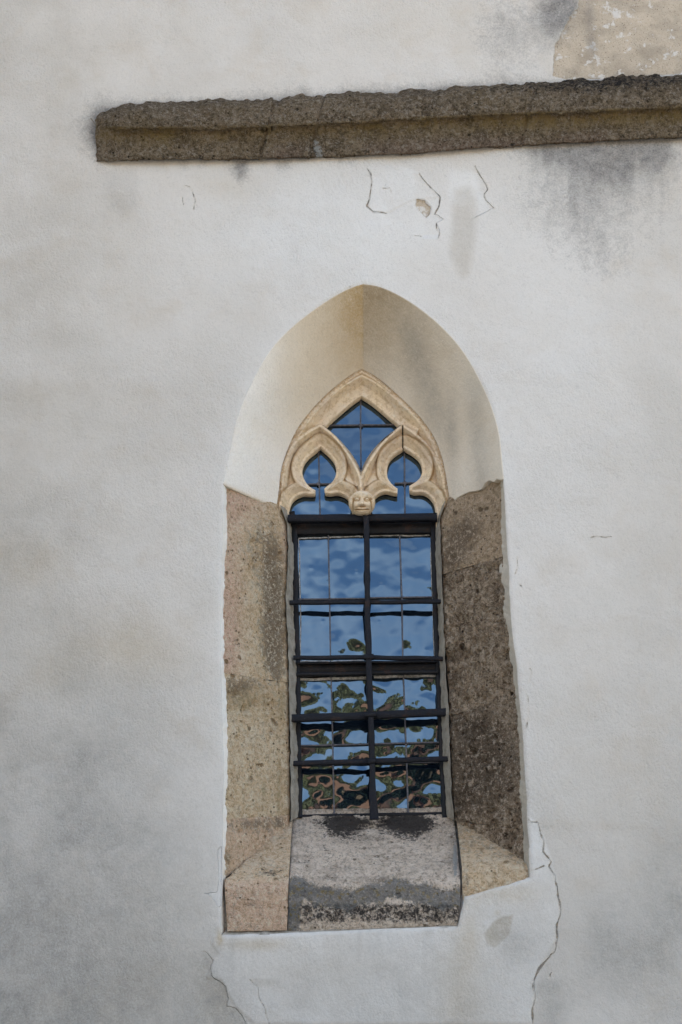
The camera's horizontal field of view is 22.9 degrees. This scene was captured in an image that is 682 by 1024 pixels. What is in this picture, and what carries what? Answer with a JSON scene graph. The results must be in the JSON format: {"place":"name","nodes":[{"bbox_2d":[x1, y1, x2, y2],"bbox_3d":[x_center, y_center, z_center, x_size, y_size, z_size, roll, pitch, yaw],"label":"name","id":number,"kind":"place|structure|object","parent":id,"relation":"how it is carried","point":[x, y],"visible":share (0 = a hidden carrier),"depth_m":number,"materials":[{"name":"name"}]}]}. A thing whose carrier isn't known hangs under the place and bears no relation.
{"place":"outdoors","nodes":[
{"label":"outdoors","id":0,"kind":"place"},
{"bbox_2d":[0,0,681,1023],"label":"church wall","id":1,"kind":"structure","parent":0,"point":[184,344],"depth_m":7.63,"materials":[{"name":"paint"}]},
{"bbox_2d":[222,369,528,934],"bbox_3d":[0.129,0.540,7.502,1.375,2.764,0.422,-2,-22,0],"label":"gothic window","id":2,"kind":"structure","parent":1,"relation":"attached to","point":[332,857],"depth_m":7.49,"materials":[{"name":"stone"}]},
{"bbox_2d":[289,511,302,817],"bbox_3d":[-0.205,0.673,7.646,0.039,1.447,0.042,-2,-22,0],"label":"window frame","id":3,"kind":"structure","parent":2,"relation":"in","point":[294,526],"depth_m":7.65,"materials":[{"name":"black metal"}]},
{"bbox_2d":[291,522,431,536],"bbox_3d":[0.104,0.078,7.885,0.679,0.078,0.038,-2,-22,0],"label":"window frame","id":4,"kind":"structure","parent":2,"relation":"in","point":[410,528],"depth_m":7.87,"materials":[{"name":"black metal"}]},
{"bbox_2d":[295,660,436,664],"bbox_3d":[0.115,0.682,7.617,0.642,0.019,0.014,-2,-22,0],"label":"window frame","id":5,"kind":"structure","parent":2,"relation":"in","point":[412,661],"depth_m":7.61,"materials":[{"name":"black metal"}]},
{"bbox_2d":[296,670,437,676],"bbox_3d":[0.118,0.729,7.594,0.639,0.024,0.021,-2,-22,0],"label":"window frame","id":6,"kind":"structure","parent":2,"relation":"in","point":[389,672],"depth_m":7.59,"materials":[{"name":"black metal"}]},
{"bbox_2d":[300,663,434,671],"bbox_3d":[0.117,0.708,7.632,0.640,0.061,0.035,-2,-22,0],"label":"window frame","id":7,"kind":"structure","parent":2,"relation":"in","point":[410,666],"depth_m":7.61,"materials":[{"name":"black metal"}]},
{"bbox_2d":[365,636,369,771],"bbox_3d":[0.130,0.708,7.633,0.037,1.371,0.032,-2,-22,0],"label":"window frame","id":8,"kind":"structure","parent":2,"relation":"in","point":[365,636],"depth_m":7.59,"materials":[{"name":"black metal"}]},
{"bbox_2d":[288,513,447,819],"bbox_3d":[0.119,0.669,7.568,0.699,1.441,0.066,-2,-22,0],"label":"iron grille","id":9,"kind":"object","parent":2,"relation":"attached to","point":[370,715],"visible":1,"depth_m":7.56,"materials":[{"name":"black metal"}]},
{"bbox_2d":[302,812,441,816],"bbox_3d":[0.140,1.334,7.390,0.659,0.021,0.035,-2,-22,0],"label":"window frame","id":10,"kind":"structure","parent":2,"relation":"in","point":[406,813],"depth_m":7.37,"materials":[{"name":"black metal"}]},
{"bbox_2d":[430,522,446,817],"bbox_3d":[0.454,0.676,7.637,0.060,1.437,0.042,-2,-22,0],"label":"window frame","id":11,"kind":"structure","parent":2,"relation":"in","point":[433,525],"depth_m":7.64,"materials":[{"name":"black metal"}]},
{"bbox_2d":[95,74,681,161],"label":"stone ledge","id":12,"kind":"object","parent":1,"relation":"attached to","point":[409,121],"visible":1,"depth_m":8.18,"materials":[{"name":"grey stone"}]}
]}

